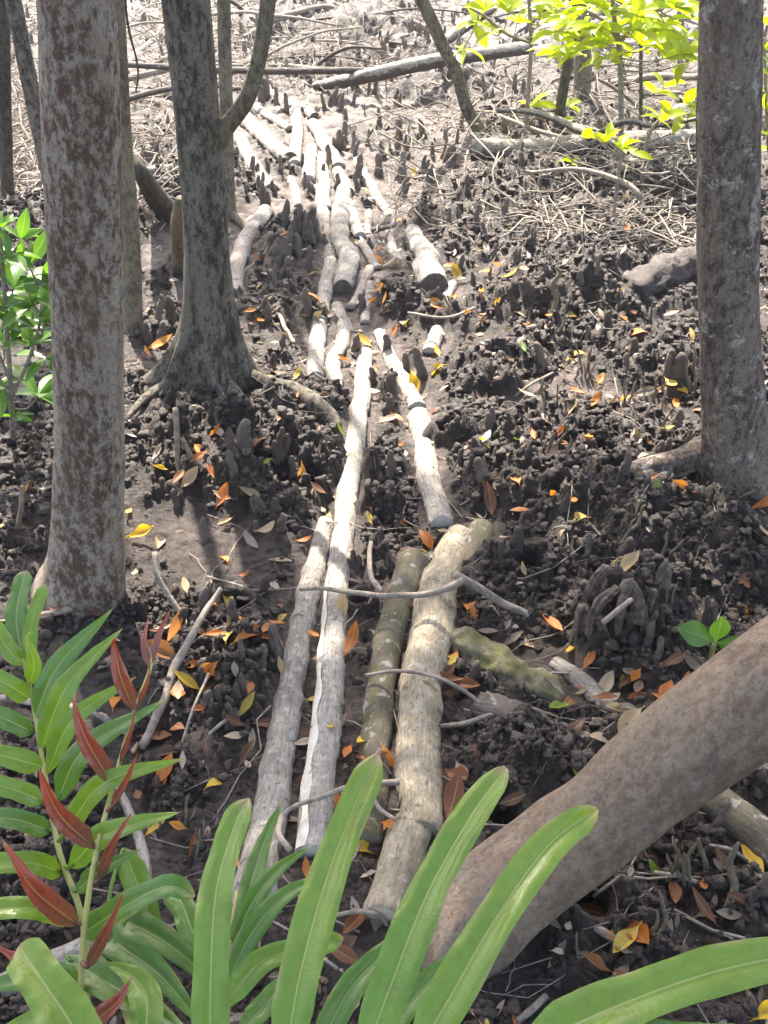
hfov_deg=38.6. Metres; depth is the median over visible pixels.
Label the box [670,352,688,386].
knee root
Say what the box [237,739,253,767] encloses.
fallen leaf
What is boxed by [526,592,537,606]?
knee root
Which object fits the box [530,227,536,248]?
knee root
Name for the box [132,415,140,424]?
knee root
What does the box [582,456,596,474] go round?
knee root
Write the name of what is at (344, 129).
knee root
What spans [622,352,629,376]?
knee root
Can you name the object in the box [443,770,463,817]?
fallen leaf
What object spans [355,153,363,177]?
knee root
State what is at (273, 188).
knee root
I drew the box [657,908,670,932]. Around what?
knee root
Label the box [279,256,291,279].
knee root
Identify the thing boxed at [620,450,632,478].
knee root
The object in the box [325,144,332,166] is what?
knee root
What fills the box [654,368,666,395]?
knee root
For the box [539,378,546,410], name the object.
knee root
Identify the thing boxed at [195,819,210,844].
knee root
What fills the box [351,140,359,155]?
knee root
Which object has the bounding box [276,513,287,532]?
knee root
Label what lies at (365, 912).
twig
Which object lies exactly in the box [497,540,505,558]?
knee root
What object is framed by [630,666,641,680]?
fallen leaf
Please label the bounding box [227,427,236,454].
knee root
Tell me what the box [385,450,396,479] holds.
knee root
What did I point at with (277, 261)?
knee root
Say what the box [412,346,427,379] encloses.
knee root
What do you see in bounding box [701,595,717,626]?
knee root
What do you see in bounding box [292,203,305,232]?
knee root
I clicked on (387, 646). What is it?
log
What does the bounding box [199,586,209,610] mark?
knee root
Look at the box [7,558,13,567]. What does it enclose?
knee root
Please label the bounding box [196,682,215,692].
fallen leaf
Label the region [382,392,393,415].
knee root
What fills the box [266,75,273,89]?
knee root
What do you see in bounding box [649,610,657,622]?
knee root
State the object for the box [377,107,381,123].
knee root
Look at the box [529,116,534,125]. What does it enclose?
knee root
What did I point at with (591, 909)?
fallen leaf
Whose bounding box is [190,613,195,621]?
knee root
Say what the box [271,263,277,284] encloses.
knee root
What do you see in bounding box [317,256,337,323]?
log
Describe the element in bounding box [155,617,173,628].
fallen leaf
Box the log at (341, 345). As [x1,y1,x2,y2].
[325,301,350,385]
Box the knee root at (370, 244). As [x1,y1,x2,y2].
[367,237,373,248]
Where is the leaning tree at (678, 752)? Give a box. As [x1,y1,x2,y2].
[420,615,767,981]
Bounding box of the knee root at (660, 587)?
[657,575,664,597]
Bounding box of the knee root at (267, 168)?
[264,157,269,171]
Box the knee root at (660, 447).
[655,440,664,453]
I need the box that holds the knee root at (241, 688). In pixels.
[233,673,249,706]
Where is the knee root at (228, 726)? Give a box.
[222,703,239,730]
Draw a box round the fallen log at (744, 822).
[700,788,767,871]
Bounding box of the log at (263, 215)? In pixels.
[230,204,274,301]
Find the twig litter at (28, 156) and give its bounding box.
[0,0,759,1022]
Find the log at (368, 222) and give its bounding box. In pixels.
[364,209,372,234]
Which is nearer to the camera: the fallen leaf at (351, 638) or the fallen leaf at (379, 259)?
the fallen leaf at (351, 638)
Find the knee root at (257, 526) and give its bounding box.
[253,520,260,533]
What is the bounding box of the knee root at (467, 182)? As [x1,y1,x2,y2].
[465,174,470,191]
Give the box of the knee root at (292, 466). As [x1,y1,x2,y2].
[289,455,296,479]
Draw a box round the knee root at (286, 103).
[283,92,289,113]
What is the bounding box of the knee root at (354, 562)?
[347,549,362,569]
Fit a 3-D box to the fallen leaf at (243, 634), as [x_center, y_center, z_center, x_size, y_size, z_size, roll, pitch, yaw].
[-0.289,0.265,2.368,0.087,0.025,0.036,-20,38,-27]
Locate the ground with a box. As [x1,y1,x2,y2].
[0,0,767,1023]
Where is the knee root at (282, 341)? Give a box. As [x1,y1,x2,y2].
[279,332,287,351]
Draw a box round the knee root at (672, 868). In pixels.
[666,839,696,881]
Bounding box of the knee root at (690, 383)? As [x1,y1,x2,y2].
[685,363,699,397]
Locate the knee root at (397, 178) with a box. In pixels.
[394,162,403,181]
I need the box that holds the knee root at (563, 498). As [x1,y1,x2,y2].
[557,484,569,512]
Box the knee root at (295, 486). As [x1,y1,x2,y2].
[288,484,298,506]
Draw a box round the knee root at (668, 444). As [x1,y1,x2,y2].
[664,437,671,451]
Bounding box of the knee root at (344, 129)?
[341,120,347,142]
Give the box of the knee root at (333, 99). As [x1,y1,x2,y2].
[328,86,341,106]
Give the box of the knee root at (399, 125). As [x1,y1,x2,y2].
[395,118,402,138]
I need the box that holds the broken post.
[170,195,183,274]
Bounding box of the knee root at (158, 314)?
[153,294,164,321]
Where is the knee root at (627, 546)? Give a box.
[616,536,635,558]
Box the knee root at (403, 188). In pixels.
[395,175,410,197]
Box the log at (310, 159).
[302,142,317,183]
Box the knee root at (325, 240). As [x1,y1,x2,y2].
[322,233,328,244]
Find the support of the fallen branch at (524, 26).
on the ground
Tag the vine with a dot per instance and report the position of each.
(128, 28)
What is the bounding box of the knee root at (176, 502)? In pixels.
[171,488,179,508]
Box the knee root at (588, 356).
[575,343,591,370]
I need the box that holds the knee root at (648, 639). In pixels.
[643,621,654,648]
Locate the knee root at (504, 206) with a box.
[501,197,509,217]
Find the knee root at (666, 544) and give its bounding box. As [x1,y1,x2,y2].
[660,532,684,558]
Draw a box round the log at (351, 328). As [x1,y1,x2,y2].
[347,317,353,331]
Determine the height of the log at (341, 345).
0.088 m
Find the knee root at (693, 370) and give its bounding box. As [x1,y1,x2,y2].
[691,345,699,382]
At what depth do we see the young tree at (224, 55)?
4.49 m
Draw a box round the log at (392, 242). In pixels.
[385,230,397,258]
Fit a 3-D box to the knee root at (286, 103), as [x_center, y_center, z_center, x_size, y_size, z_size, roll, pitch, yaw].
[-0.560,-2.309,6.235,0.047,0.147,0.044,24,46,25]
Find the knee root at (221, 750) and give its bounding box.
[217,742,225,756]
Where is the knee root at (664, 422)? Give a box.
[659,409,671,433]
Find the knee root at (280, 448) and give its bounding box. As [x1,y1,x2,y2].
[271,427,290,464]
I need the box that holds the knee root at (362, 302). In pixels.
[358,293,365,314]
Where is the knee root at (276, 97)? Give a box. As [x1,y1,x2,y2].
[273,85,278,106]
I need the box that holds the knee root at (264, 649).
[258,644,267,668]
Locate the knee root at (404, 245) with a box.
[402,236,407,249]
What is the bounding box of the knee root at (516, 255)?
[512,248,521,265]
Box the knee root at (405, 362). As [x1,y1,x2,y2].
[402,352,409,374]
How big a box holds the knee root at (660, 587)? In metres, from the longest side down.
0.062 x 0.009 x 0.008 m
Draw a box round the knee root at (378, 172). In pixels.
[374,152,382,177]
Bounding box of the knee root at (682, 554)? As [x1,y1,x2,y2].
[677,548,685,558]
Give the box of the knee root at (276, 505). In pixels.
[272,497,281,510]
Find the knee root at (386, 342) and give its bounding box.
[382,333,390,353]
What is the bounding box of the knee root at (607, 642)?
[602,641,609,667]
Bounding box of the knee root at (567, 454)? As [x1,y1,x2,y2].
[566,435,571,464]
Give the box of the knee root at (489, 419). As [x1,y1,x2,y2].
[484,406,494,435]
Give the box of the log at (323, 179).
[317,151,331,210]
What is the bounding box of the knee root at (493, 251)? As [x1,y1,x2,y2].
[489,243,497,260]
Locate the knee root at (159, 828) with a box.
[157,822,161,835]
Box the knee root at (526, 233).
[524,225,536,242]
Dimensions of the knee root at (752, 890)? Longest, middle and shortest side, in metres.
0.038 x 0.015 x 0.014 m
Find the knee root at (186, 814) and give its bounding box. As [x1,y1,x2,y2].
[172,793,196,827]
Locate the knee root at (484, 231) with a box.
[481,221,489,241]
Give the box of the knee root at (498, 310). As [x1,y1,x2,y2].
[494,301,502,316]
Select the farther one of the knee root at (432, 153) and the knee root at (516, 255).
the knee root at (432, 153)
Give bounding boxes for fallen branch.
[0,179,41,188]
[0,694,111,722]
[0,937,92,1003]
[13,147,144,156]
[13,164,173,179]
[116,786,152,878]
[126,21,163,27]
[128,18,163,56]
[129,63,243,81]
[130,84,240,101]
[135,2,160,13]
[161,56,329,74]
[211,10,339,26]
[218,26,361,83]
[231,0,243,9]
[240,4,335,38]
[267,55,382,64]
[271,11,424,40]
[301,39,397,60]
[314,8,492,20]
[314,45,381,66]
[319,0,339,5]
[363,224,395,232]
[388,41,475,49]
[390,31,463,40]
[445,0,498,43]
[457,108,599,131]
[488,6,565,17]
[488,217,596,224]
[492,9,565,17]
[496,108,616,149]
[498,114,562,136]
[506,14,542,42]
[526,13,556,58]
[530,167,643,200]
[539,70,599,85]
[584,117,695,141]
[604,72,763,86]
[644,89,696,99]
[659,12,697,25]
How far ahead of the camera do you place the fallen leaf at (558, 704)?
2.21 m
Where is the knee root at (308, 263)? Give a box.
[304,245,312,268]
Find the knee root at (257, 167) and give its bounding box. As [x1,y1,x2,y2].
[255,162,259,171]
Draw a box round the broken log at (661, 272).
[621,245,696,296]
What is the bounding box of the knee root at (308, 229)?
[303,213,315,243]
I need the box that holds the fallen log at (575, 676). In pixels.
[548,656,619,714]
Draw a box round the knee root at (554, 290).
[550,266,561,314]
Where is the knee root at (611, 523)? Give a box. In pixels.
[607,517,614,533]
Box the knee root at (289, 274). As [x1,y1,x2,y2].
[286,267,295,283]
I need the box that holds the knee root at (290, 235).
[287,225,292,253]
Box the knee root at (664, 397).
[661,389,666,419]
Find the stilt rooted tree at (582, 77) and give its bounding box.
[573,2,647,120]
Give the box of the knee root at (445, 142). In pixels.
[439,126,450,158]
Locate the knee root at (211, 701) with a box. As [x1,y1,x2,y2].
[209,698,213,709]
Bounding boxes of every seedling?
[558,155,579,175]
[677,616,738,658]
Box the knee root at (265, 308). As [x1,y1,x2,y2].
[260,295,272,321]
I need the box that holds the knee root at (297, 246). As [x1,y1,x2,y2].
[293,233,303,258]
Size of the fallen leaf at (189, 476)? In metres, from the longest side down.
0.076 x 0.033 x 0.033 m
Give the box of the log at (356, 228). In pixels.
[348,198,365,239]
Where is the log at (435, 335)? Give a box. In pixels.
[422,325,443,354]
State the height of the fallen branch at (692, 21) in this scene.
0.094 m
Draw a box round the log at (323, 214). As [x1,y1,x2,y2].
[314,184,337,273]
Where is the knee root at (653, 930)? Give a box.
[650,910,659,937]
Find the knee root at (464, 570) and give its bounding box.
[457,562,472,594]
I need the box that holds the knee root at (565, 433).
[558,419,569,445]
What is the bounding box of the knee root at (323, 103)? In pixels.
[320,93,327,110]
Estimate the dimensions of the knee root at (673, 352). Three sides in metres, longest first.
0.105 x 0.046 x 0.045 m
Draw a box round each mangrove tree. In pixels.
[30,0,125,618]
[127,0,342,432]
[618,0,767,500]
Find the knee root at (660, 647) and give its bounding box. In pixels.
[654,636,663,660]
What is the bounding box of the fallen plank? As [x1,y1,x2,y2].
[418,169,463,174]
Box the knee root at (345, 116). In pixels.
[343,108,347,120]
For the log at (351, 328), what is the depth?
3.88 m
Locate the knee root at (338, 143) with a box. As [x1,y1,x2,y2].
[332,129,346,150]
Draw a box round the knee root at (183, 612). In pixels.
[177,607,187,624]
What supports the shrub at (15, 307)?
on the ground
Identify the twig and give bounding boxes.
[15,485,24,529]
[41,607,72,615]
[138,587,222,749]
[152,551,189,624]
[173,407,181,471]
[180,437,196,463]
[182,672,209,742]
[208,710,239,733]
[257,282,295,344]
[275,814,292,851]
[281,778,399,816]
[299,577,464,598]
[336,909,388,926]
[365,669,478,702]
[367,541,383,592]
[374,748,396,820]
[407,307,474,318]
[440,713,493,728]
[452,571,569,640]
[514,368,560,396]
[516,993,548,1022]
[565,355,585,361]
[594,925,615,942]
[601,597,632,624]
[654,870,697,884]
[709,844,748,862]
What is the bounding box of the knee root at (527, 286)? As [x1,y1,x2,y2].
[519,276,535,296]
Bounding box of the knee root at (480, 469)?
[473,456,490,482]
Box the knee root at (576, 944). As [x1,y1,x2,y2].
[575,931,578,958]
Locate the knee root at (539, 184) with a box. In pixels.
[538,177,541,193]
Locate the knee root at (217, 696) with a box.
[213,685,222,702]
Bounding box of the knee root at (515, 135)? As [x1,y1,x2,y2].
[511,128,519,138]
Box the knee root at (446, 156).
[442,147,449,162]
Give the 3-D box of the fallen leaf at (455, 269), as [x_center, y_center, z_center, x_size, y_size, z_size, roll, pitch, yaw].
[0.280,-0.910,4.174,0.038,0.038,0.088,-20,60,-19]
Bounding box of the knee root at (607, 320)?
[603,310,611,329]
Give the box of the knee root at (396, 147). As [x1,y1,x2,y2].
[394,141,398,155]
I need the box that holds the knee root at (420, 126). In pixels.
[418,119,427,138]
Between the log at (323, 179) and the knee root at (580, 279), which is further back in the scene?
the log at (323, 179)
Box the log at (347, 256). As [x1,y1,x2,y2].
[329,183,360,293]
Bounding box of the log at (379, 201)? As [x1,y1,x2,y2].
[352,157,398,224]
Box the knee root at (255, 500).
[249,493,265,514]
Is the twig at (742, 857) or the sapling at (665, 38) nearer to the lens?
the twig at (742, 857)
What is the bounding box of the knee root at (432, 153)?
[430,142,434,157]
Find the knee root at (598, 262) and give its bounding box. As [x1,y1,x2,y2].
[593,253,601,274]
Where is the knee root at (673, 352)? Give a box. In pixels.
[664,348,676,372]
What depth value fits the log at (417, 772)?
2.25 m
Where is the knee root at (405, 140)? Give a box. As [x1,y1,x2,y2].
[403,134,410,154]
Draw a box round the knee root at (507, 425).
[503,412,511,436]
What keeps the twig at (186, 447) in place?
on the ground
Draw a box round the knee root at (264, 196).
[258,182,270,205]
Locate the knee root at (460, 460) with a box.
[453,448,463,468]
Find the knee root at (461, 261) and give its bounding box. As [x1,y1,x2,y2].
[457,254,464,269]
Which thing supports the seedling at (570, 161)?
on the ground
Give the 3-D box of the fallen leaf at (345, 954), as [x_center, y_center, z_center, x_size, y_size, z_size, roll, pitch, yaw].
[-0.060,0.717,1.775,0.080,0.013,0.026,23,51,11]
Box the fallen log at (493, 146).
[470,129,695,161]
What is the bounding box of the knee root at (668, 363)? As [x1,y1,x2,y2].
[662,353,673,380]
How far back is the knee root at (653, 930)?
1.76 m
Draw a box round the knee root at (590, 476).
[588,471,591,483]
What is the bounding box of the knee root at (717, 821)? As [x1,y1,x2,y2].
[712,800,730,827]
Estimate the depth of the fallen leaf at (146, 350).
3.61 m
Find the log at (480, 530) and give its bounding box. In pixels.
[463,518,493,563]
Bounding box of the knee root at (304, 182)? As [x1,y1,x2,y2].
[302,171,306,188]
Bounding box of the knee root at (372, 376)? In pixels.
[368,366,377,385]
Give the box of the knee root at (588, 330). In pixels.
[585,323,590,340]
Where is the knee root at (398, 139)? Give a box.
[396,136,401,148]
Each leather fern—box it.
[0,570,194,1023]
[0,848,195,1023]
[169,754,598,1023]
[532,937,767,1023]
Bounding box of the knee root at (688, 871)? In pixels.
[685,855,691,887]
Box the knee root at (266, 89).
[261,76,271,100]
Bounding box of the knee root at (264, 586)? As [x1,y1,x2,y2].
[259,574,269,596]
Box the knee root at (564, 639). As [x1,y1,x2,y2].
[559,628,567,642]
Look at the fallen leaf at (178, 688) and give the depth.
2.24 m
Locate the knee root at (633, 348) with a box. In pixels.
[628,337,638,356]
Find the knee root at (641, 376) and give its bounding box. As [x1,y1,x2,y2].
[638,364,644,386]
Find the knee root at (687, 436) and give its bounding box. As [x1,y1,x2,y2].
[681,429,692,444]
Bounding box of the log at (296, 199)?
[287,175,302,206]
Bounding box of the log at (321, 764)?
[294,347,373,860]
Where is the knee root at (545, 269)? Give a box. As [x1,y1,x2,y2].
[541,263,548,274]
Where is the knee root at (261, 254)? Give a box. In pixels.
[260,249,263,258]
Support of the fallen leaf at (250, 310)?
on the ground
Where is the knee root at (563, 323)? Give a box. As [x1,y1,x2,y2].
[558,300,568,331]
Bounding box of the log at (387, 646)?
[359,547,430,846]
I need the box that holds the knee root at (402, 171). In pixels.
[399,165,405,183]
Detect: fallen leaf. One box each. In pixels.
[109,696,120,711]
[125,524,152,537]
[134,789,141,798]
[137,730,170,739]
[144,346,151,357]
[144,820,164,836]
[147,639,184,659]
[148,334,171,347]
[153,464,166,469]
[153,772,166,793]
[154,714,162,740]
[155,536,165,547]
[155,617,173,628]
[156,753,172,781]
[158,745,185,755]
[167,606,182,641]
[169,821,186,829]
[170,688,185,696]
[170,722,187,730]
[172,469,184,483]
[172,678,183,698]
[173,670,202,691]
[178,450,208,467]
[178,466,197,489]
[181,577,188,595]
[186,659,197,667]
[190,704,204,710]
[194,444,201,452]
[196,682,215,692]
[200,662,214,675]
[203,740,211,758]
[203,778,221,789]
[204,629,224,635]
[204,659,220,678]
[207,463,214,477]
[209,423,219,435]
[212,490,231,498]
[215,482,228,508]
[217,517,231,523]
[222,631,232,644]
[223,595,232,606]
[224,732,241,738]
[225,714,246,725]
[231,624,258,644]
[236,485,259,497]
[236,569,249,575]
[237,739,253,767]
[239,691,254,715]
[245,308,256,311]
[245,681,254,697]
[247,717,271,726]
[253,437,264,448]
[257,521,274,532]
[261,621,272,632]
[262,634,271,638]
[263,458,270,463]
[267,619,284,623]
[277,613,288,620]
[277,656,283,673]
[291,366,300,380]
[294,535,311,541]
[295,737,308,744]
[297,461,305,480]
[297,773,303,792]
[298,726,311,733]
[301,292,321,301]
[302,855,309,876]
[307,309,322,327]
[307,629,318,635]
[310,481,326,493]
[332,944,358,963]
[334,785,339,807]
[336,593,347,616]
[337,354,349,361]
[337,421,347,436]
[343,743,351,756]
[343,914,362,933]
[344,620,358,655]
[351,751,387,759]
[355,840,376,854]
[358,332,371,346]
[366,511,372,525]
[374,255,382,263]
[376,414,399,422]
[381,743,393,766]
[381,819,393,828]
[382,254,397,266]
[389,411,404,421]
[391,324,396,338]
[409,372,419,392]
[418,528,432,548]
[429,297,443,308]
[431,363,445,374]
[434,344,439,356]
[439,671,468,680]
[440,765,468,777]
[442,690,460,700]
[443,664,454,673]
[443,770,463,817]
[447,649,457,661]
[447,653,456,665]
[451,262,461,276]
[453,678,479,687]
[455,760,467,779]
[463,602,472,611]
[469,601,478,620]
[469,744,478,762]
[484,481,495,518]
[496,792,526,805]
[498,268,517,276]
[511,477,520,485]
[517,310,527,316]
[517,335,523,354]
[518,388,539,397]
[519,266,528,269]
[520,338,525,351]
[521,561,526,576]
[523,637,533,646]
[530,427,535,438]
[543,612,562,630]
[549,700,571,707]
[550,948,563,954]
[558,425,563,435]
[563,696,576,706]
[567,311,575,315]
[567,394,576,415]
[567,718,585,732]
[574,512,590,521]
[575,687,586,693]
[578,903,605,916]
[582,650,595,670]
[584,953,612,972]
[586,692,617,698]
[587,390,601,407]
[587,732,607,742]
[594,373,603,388]
[598,670,613,691]
[605,702,626,711]
[613,921,641,952]
[614,968,624,975]
[618,705,644,732]
[619,674,631,686]
[620,550,638,570]
[627,691,646,698]
[627,919,648,944]
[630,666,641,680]
[632,328,644,334]
[633,386,658,395]
[633,680,642,691]
[644,849,658,865]
[648,858,659,882]
[652,479,660,486]
[658,652,686,668]
[658,679,673,696]
[662,425,674,428]
[664,377,676,384]
[669,851,690,866]
[669,880,681,902]
[672,397,679,407]
[672,480,697,492]
[677,386,689,395]
[689,328,694,340]
[692,885,719,927]
[693,910,716,917]
[700,879,707,888]
[714,840,726,868]
[716,908,741,919]
[725,892,745,904]
[738,572,751,583]
[741,844,763,872]
[742,576,749,587]
[749,999,767,1021]
[752,496,767,508]
[760,525,767,534]
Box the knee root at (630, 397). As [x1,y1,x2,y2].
[622,377,636,407]
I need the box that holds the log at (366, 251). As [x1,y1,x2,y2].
[357,240,381,270]
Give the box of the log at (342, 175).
[332,166,354,195]
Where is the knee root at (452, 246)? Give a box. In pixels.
[450,241,455,255]
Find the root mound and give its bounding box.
[569,564,669,645]
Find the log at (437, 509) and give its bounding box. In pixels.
[407,406,454,527]
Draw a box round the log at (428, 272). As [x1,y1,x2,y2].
[405,226,448,292]
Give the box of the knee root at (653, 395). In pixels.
[651,376,658,398]
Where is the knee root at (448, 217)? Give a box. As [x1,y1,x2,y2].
[445,207,451,222]
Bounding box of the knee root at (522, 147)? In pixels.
[520,141,523,153]
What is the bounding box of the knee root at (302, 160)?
[300,153,304,166]
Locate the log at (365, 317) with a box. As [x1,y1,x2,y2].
[360,280,374,324]
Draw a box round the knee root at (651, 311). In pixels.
[650,301,653,321]
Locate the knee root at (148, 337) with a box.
[141,323,153,345]
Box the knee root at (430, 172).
[424,164,433,182]
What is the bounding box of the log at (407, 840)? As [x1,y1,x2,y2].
[363,811,431,923]
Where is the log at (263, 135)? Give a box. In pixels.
[240,113,296,159]
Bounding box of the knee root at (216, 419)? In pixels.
[214,414,218,424]
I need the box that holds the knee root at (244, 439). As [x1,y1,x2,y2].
[236,418,253,455]
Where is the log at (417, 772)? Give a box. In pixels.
[393,524,468,839]
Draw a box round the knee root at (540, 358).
[533,342,548,368]
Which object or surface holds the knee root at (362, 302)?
on the ground
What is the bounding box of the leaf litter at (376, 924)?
[0,0,767,1023]
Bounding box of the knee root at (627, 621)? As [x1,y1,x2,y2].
[624,609,630,626]
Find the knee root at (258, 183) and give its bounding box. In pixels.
[256,171,264,191]
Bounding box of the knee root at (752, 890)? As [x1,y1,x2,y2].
[745,886,756,896]
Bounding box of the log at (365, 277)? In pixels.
[346,265,374,311]
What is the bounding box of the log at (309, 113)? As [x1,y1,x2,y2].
[288,99,319,119]
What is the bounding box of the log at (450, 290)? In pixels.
[442,280,457,299]
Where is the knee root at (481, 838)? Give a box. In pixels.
[475,831,485,846]
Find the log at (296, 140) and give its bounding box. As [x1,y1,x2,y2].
[288,103,304,164]
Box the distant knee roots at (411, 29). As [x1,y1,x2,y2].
[10,0,767,176]
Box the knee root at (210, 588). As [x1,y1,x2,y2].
[206,583,212,596]
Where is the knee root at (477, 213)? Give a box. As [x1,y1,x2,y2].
[472,204,480,230]
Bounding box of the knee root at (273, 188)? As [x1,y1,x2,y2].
[270,180,276,194]
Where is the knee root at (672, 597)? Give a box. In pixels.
[665,581,678,609]
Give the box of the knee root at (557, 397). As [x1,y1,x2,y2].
[556,383,558,404]
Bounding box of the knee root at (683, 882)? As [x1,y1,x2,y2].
[681,853,686,886]
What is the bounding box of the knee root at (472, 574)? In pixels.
[465,566,475,601]
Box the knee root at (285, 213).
[280,199,289,227]
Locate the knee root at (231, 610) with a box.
[226,598,236,621]
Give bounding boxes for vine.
[124,0,138,90]
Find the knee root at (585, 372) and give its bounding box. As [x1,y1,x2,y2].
[584,360,597,380]
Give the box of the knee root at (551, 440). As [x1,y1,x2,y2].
[540,430,553,453]
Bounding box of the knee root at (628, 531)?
[620,518,636,542]
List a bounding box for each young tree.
[0,0,14,199]
[5,0,42,183]
[116,0,142,335]
[217,0,245,228]
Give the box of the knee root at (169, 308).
[164,295,178,322]
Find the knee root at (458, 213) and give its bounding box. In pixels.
[456,205,461,218]
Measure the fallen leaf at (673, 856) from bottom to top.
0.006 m
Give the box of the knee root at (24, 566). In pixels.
[21,561,30,573]
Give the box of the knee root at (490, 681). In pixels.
[488,668,493,689]
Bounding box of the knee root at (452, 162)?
[448,142,457,168]
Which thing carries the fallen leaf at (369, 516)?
on the ground
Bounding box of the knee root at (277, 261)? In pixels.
[275,256,280,273]
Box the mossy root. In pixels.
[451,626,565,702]
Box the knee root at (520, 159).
[518,151,523,165]
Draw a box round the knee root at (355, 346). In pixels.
[351,334,360,353]
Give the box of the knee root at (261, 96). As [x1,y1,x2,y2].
[258,85,265,103]
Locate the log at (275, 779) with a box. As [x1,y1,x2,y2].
[231,515,333,913]
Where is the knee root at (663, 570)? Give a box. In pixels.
[655,558,671,589]
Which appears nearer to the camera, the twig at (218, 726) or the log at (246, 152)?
the twig at (218, 726)
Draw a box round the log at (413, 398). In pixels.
[373,328,426,409]
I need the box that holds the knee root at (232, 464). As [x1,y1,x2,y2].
[226,450,238,478]
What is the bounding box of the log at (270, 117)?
[253,103,292,132]
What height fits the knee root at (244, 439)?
0.140 m
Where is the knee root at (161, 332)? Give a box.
[156,321,165,346]
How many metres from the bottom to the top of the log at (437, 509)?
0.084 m
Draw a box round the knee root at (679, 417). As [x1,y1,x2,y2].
[673,408,683,427]
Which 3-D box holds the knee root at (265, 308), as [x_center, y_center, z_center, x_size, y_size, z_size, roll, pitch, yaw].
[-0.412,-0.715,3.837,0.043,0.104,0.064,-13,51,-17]
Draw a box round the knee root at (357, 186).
[352,173,360,189]
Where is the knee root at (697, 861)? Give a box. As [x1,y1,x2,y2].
[694,846,707,866]
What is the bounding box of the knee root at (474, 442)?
[470,437,477,453]
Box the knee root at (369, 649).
[366,643,372,656]
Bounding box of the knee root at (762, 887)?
[754,872,767,897]
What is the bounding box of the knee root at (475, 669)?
[470,660,480,681]
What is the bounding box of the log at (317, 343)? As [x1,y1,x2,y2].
[307,318,327,380]
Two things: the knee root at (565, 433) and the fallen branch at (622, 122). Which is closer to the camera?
the knee root at (565, 433)
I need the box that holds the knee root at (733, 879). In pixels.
[722,841,740,908]
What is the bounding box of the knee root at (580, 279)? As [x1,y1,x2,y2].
[576,270,584,286]
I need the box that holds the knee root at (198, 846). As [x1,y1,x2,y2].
[195,829,200,856]
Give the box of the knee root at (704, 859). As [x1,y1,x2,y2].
[697,838,708,870]
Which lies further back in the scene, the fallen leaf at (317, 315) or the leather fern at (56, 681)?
the fallen leaf at (317, 315)
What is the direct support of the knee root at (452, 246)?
on the ground
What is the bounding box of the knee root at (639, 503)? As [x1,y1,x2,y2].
[634,484,648,517]
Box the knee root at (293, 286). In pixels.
[289,279,297,293]
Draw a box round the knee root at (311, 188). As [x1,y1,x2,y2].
[307,179,315,195]
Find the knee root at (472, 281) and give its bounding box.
[470,271,475,285]
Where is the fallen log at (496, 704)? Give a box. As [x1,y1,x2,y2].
[470,691,592,750]
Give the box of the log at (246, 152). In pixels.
[234,131,278,190]
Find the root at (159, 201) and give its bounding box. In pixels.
[133,155,174,223]
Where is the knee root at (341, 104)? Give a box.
[336,92,343,111]
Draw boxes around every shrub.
[0,208,52,441]
[516,4,696,132]
[761,16,767,151]
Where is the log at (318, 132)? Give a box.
[306,118,344,168]
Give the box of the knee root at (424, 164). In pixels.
[418,154,429,170]
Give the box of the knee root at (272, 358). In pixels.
[268,352,276,368]
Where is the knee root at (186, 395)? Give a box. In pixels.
[182,389,191,402]
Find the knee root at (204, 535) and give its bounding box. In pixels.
[199,517,208,544]
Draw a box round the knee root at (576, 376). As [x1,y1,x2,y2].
[573,364,583,379]
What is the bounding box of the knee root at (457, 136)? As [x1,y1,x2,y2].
[454,128,458,142]
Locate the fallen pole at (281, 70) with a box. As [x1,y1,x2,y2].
[128,62,366,74]
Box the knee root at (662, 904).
[658,890,668,925]
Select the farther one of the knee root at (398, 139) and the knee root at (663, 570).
the knee root at (398, 139)
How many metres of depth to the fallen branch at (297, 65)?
7.12 m
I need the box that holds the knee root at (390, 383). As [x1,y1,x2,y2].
[382,372,397,404]
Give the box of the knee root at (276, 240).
[267,237,279,256]
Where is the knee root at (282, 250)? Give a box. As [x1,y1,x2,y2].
[271,236,291,263]
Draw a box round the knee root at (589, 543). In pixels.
[585,533,592,555]
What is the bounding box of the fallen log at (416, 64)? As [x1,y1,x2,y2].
[312,42,534,90]
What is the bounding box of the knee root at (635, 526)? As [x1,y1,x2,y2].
[630,504,645,532]
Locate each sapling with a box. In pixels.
[453,0,579,138]
[527,0,698,155]
[582,122,652,222]
[640,100,695,181]
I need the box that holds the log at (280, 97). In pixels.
[270,88,292,106]
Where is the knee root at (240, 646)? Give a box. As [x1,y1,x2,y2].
[237,637,245,661]
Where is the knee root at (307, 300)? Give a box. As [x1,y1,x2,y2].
[302,287,311,317]
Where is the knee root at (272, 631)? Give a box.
[267,622,282,658]
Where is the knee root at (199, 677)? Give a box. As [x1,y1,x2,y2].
[192,666,209,690]
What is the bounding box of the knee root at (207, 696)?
[199,689,212,715]
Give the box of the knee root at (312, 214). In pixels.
[308,206,319,230]
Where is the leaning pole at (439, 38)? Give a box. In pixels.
[414,0,486,134]
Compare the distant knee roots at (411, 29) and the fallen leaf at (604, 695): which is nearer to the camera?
the fallen leaf at (604, 695)
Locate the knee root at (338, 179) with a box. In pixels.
[333,173,340,190]
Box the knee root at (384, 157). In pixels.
[379,142,386,160]
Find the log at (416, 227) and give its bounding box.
[407,224,422,234]
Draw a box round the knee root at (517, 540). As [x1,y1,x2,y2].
[510,525,523,555]
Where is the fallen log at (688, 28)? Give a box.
[591,25,697,51]

